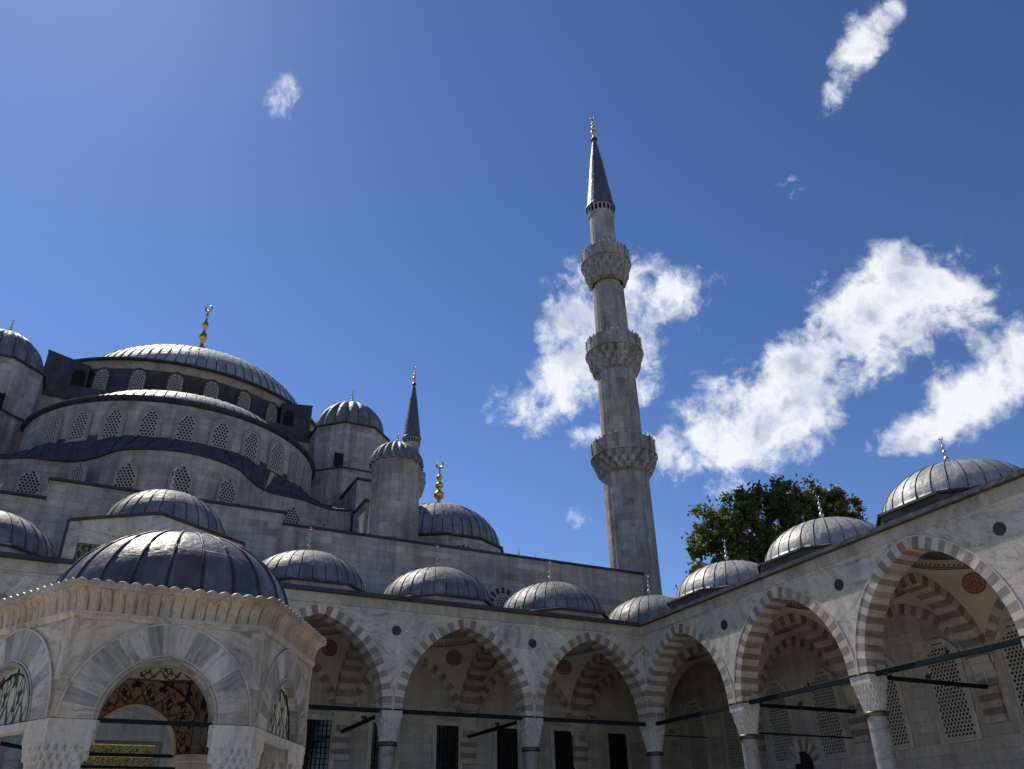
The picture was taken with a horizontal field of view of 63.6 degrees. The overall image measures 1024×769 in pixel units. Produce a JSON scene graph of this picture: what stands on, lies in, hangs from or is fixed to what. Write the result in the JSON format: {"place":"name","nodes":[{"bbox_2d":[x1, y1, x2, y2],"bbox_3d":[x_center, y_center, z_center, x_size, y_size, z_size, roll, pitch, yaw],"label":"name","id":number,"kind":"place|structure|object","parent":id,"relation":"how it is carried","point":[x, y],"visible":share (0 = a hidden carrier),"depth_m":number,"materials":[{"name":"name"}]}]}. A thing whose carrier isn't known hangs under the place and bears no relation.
{"place":"outdoors","nodes":[
{"label":"outdoors","id":0,"kind":"place"},
{"bbox_2d":[0,530,326,768],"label":"fountain kiosk","id":1,"kind":"object","parent":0,"point":[204,648],"visible":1,"depth_m":15.25,"materials":[{"name":"stone"}]},
{"bbox_2d":[0,306,643,615],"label":"mosque","id":2,"kind":"structure","parent":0,"point":[264,464],"depth_m":48.48,"materials":[{"name":"stone"}]},
{"bbox_2d":[14,470,42,494],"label":"window","id":3,"kind":"structure","parent":2,"relation":"in","point":[30,481],"depth_m":45.09,"materials":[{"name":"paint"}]},
{"bbox_2d":[39,412,63,445],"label":"window","id":4,"kind":"structure","parent":2,"relation":"in","point":[53,427],"depth_m":48.20,"materials":[{"name":"stone"}]},
{"bbox_2d":[64,407,92,442],"bbox_3d":[-24.930,2.316,47.746,1.350,2.230,0.160,-7,-30,10],"label":"window","id":5,"kind":"structure","parent":2,"relation":"in","point":[80,424],"depth_m":47.64,"materials":[{"name":"stone"}]},
{"bbox_2d":[69,462,87,481],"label":"window","id":6,"kind":"structure","parent":2,"relation":"in","point":[79,471],"depth_m":44.85,"materials":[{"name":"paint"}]},
{"bbox_2d":[90,367,110,390],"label":"window","id":7,"kind":"structure","parent":2,"relation":"in","point":[101,378],"depth_m":58.69,"materials":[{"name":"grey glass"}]},
{"bbox_2d":[97,405,126,439],"bbox_3d":[-22.944,2.187,47.595,1.350,2.230,0.160,-1,-30,-1],"label":"window","id":8,"kind":"structure","parent":2,"relation":"in","point":[113,422],"depth_m":47.53,"materials":[{"name":"stone"}]},
{"bbox_2d":[112,462,138,488],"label":"window","id":9,"kind":"structure","parent":2,"relation":"in","point":[126,476],"depth_m":44.13,"materials":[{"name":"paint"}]},
{"bbox_2d":[125,367,147,390],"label":"window","id":10,"kind":"structure","parent":2,"relation":"in","point":[138,377],"depth_m":58.86,"materials":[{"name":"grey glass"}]},
{"bbox_2d":[134,406,163,436],"bbox_3d":[-20.963,2.273,47.819,1.350,2.230,0.160,6,-30,-12],"label":"window","id":11,"kind":"structure","parent":2,"relation":"in","point":[150,420],"depth_m":47.80,"materials":[{"name":"stone"}]},
{"bbox_2d":[164,372,184,391],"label":"window","id":12,"kind":"structure","parent":2,"relation":"in","point":[175,381],"depth_m":59.54,"materials":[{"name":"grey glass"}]},
{"bbox_2d":[167,465,192,493],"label":"window","id":13,"kind":"structure","parent":2,"relation":"in","point":[183,478],"depth_m":44.61,"materials":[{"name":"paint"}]},
{"bbox_2d":[172,411,199,442],"bbox_3d":[-19.078,2.567,48.406,1.350,2.230,0.160,12,-32,-22],"label":"window","id":14,"kind":"structure","parent":2,"relation":"in","point":[186,426],"depth_m":48.39,"materials":[{"name":"stone"}]},
{"bbox_2d":[201,379,220,399],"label":"window","id":15,"kind":"structure","parent":2,"relation":"in","point":[211,388],"depth_m":60.61,"materials":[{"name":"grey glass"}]},
{"bbox_2d":[207,419,232,450],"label":"window","id":16,"kind":"structure","parent":2,"relation":"in","point":[221,430],"depth_m":49.32,"materials":[{"name":"stone"}]},
{"bbox_2d":[215,478,236,502],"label":"window","id":17,"kind":"structure","parent":2,"relation":"in","point":[227,488],"depth_m":46.19,"materials":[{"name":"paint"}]},
{"bbox_2d":[235,390,251,411],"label":"window","id":18,"kind":"structure","parent":2,"relation":"in","point":[243,398],"depth_m":62.00,"materials":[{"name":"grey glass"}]},
{"bbox_2d":[240,428,261,464],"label":"window","id":19,"kind":"structure","parent":2,"relation":"in","point":[251,442],"depth_m":50.51,"materials":[{"name":"stone"}]},
{"bbox_2d":[263,402,278,422],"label":"window","id":20,"kind":"structure","parent":2,"relation":"in","point":[271,412],"depth_m":63.70,"materials":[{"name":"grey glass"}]},
{"bbox_2d":[266,440,284,476],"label":"window","id":21,"kind":"structure","parent":2,"relation":"in","point":[276,451],"depth_m":51.91,"materials":[{"name":"stone"}]},
{"bbox_2d":[283,506,301,523],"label":"window","id":22,"kind":"structure","parent":2,"relation":"in","point":[293,515],"depth_m":50.78,"materials":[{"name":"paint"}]},
{"bbox_2d":[287,452,300,485],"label":"window","id":23,"kind":"structure","parent":2,"relation":"in","point":[294,466],"depth_m":53.57,"materials":[{"name":"stone"}]},
{"bbox_2d":[301,464,309,493],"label":"window","id":24,"kind":"structure","parent":2,"relation":"in","point":[305,482],"depth_m":55.32,"materials":[{"name":"stone"}]},
{"bbox_2d":[316,523,328,527],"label":"window","id":25,"kind":"structure","parent":2,"relation":"in","point":[323,525],"depth_m":51.99,"materials":[{"name":"paint"}]},
{"bbox_2d":[490,587,512,606],"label":"round window","id":26,"kind":"structure","parent":2,"relation":"in","point":[500,599],"depth_m":44.68,"materials":[{"name":"black stone"}]},
{"bbox_2d":[0,0,1023,597],"label":"sky","id":27,"kind":"structure","parent":0,"point":[819,204],"materials":[{"name":"blue"}]},
{"bbox_2d":[639,437,1023,768],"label":"portico","id":28,"kind":"structure","parent":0,"point":[858,625],"depth_m":31.86,"materials":[{"name":"stone"}]},
{"bbox_2d":[683,700,711,768],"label":"window","id":29,"kind":"structure","parent":28,"relation":"in","point":[698,750],"depth_m":43.78,"materials":[{"name":"stone"}]},
{"bbox_2d":[718,692,744,768],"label":"window","id":30,"kind":"structure","parent":28,"relation":"in","point":[733,752],"depth_m":41.54,"materials":[{"name":"stone"}]},
{"bbox_2d":[761,679,800,766],"bbox_3d":[12.643,15.902,38.964,0.160,3.740,1.770,13,-33,-23],"label":"window","id":31,"kind":"structure","parent":28,"relation":"in","point":[777,720],"depth_m":38.80,"materials":[{"name":"stone"}]},
{"bbox_2d":[807,668,851,760],"bbox_3d":[13.986,14.552,36.646,0.160,3.740,1.770,13,-33,-23],"label":"window","id":32,"kind":"structure","parent":28,"relation":"in","point":[824,723],"depth_m":36.48,"materials":[{"name":"stone"}]},
{"bbox_2d":[884,655,916,750],"bbox_3d":[15.463,13.068,34.095,0.160,3.740,1.770,13,-33,-23],"label":"window","id":33,"kind":"structure","parent":28,"relation":"in","point":[898,718],"depth_m":33.46,"materials":[{"name":"stone"}]},
{"bbox_2d":[940,649,947,655],"bbox_3d":[13.397,8.333,25.606,0.115,0.192,0.240,13,-33,-23],"label":"floodlight","id":34,"kind":"object","parent":28,"relation":"attached to","point":[943,652],"visible":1,"depth_m":25.58,"materials":[{"name":"grey metal"}]},
{"bbox_2d":[920,638,983,744],"bbox_3d":[16.806,11.718,31.777,0.160,3.740,1.770,13,-33,-23],"label":"window","id":35,"kind":"structure","parent":28,"relation":"in","point":[954,709],"depth_m":31.58,"materials":[{"name":"stone"}]},
{"bbox_2d":[994,620,1023,733],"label":"window","id":36,"kind":"structure","parent":28,"relation":"in","point":[1011,659],"depth_m":29.71,"materials":[{"name":"stone"}]},
{"label":"ground","id":37,"kind":"structure","parent":0,"visible":0},
{"bbox_2d":[0,468,713,768],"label":"portico","id":38,"kind":"structure","parent":37,"relation":"on","point":[410,664],"depth_m":37.29,"materials":[{"name":"stone"}]},
{"bbox_2d":[81,708,171,768],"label":"doorway","id":39,"kind":"structure","parent":38,"relation":"in","point":[106,731],"depth_m":33.78,"materials":[{"name":"stone"}]},
{"bbox_2d":[302,714,336,768],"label":"window","id":40,"kind":"structure","parent":38,"relation":"in","point":[320,728],"depth_m":37.12,"materials":[{"name":"metal"}]},
{"bbox_2d":[365,720,400,768],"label":"window","id":41,"kind":"structure","parent":38,"relation":"in","point":[372,751],"depth_m":38.12,"materials":[{"name":"stone"}]},
{"bbox_2d":[431,720,462,768],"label":"window","id":42,"kind":"structure","parent":38,"relation":"in","point":[445,754],"depth_m":39.59,"materials":[{"name":"stone"}]},
{"bbox_2d":[492,723,521,768],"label":"window","id":43,"kind":"structure","parent":38,"relation":"in","point":[506,742],"depth_m":40.85,"materials":[{"name":"stone"}]},
{"bbox_2d":[549,726,578,768],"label":"window","id":44,"kind":"structure","parent":38,"relation":"in","point":[561,750],"depth_m":42.17,"materials":[{"name":"stone"}]},
{"bbox_2d":[603,729,631,768],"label":"window","id":45,"kind":"structure","parent":38,"relation":"in","point":[616,741],"depth_m":43.52,"materials":[{"name":"stone"}]},
{"bbox_2d":[402,367,425,498],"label":"minaret","id":46,"kind":"object","parent":37,"relation":"on","point":[411,435],"visible":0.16,"depth_m":105.18,"materials":[{"name":"metal"}]},
{"bbox_2d":[581,117,662,595],"bbox_3d":[7.746,1.628,59.752,4.700,59.241,4.700,13,-33,-23],"label":"minaret","id":47,"kind":"object","parent":37,"relation":"on","point":[624,459],"visible":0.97,"depth_m":58.75,"materials":[{"name":"stone"}]},
{"bbox_2d":[673,473,867,589],"bbox_3d":[15.993,15.309,45.754,15.002,21.352,6.075,13,-33,-23],"label":"broadleaf tree","id":48,"kind":"object","parent":37,"relation":"on","point":[739,520],"visible":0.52,"depth_m":47.66,"materials":[{"name":"green plant"}]}
]}

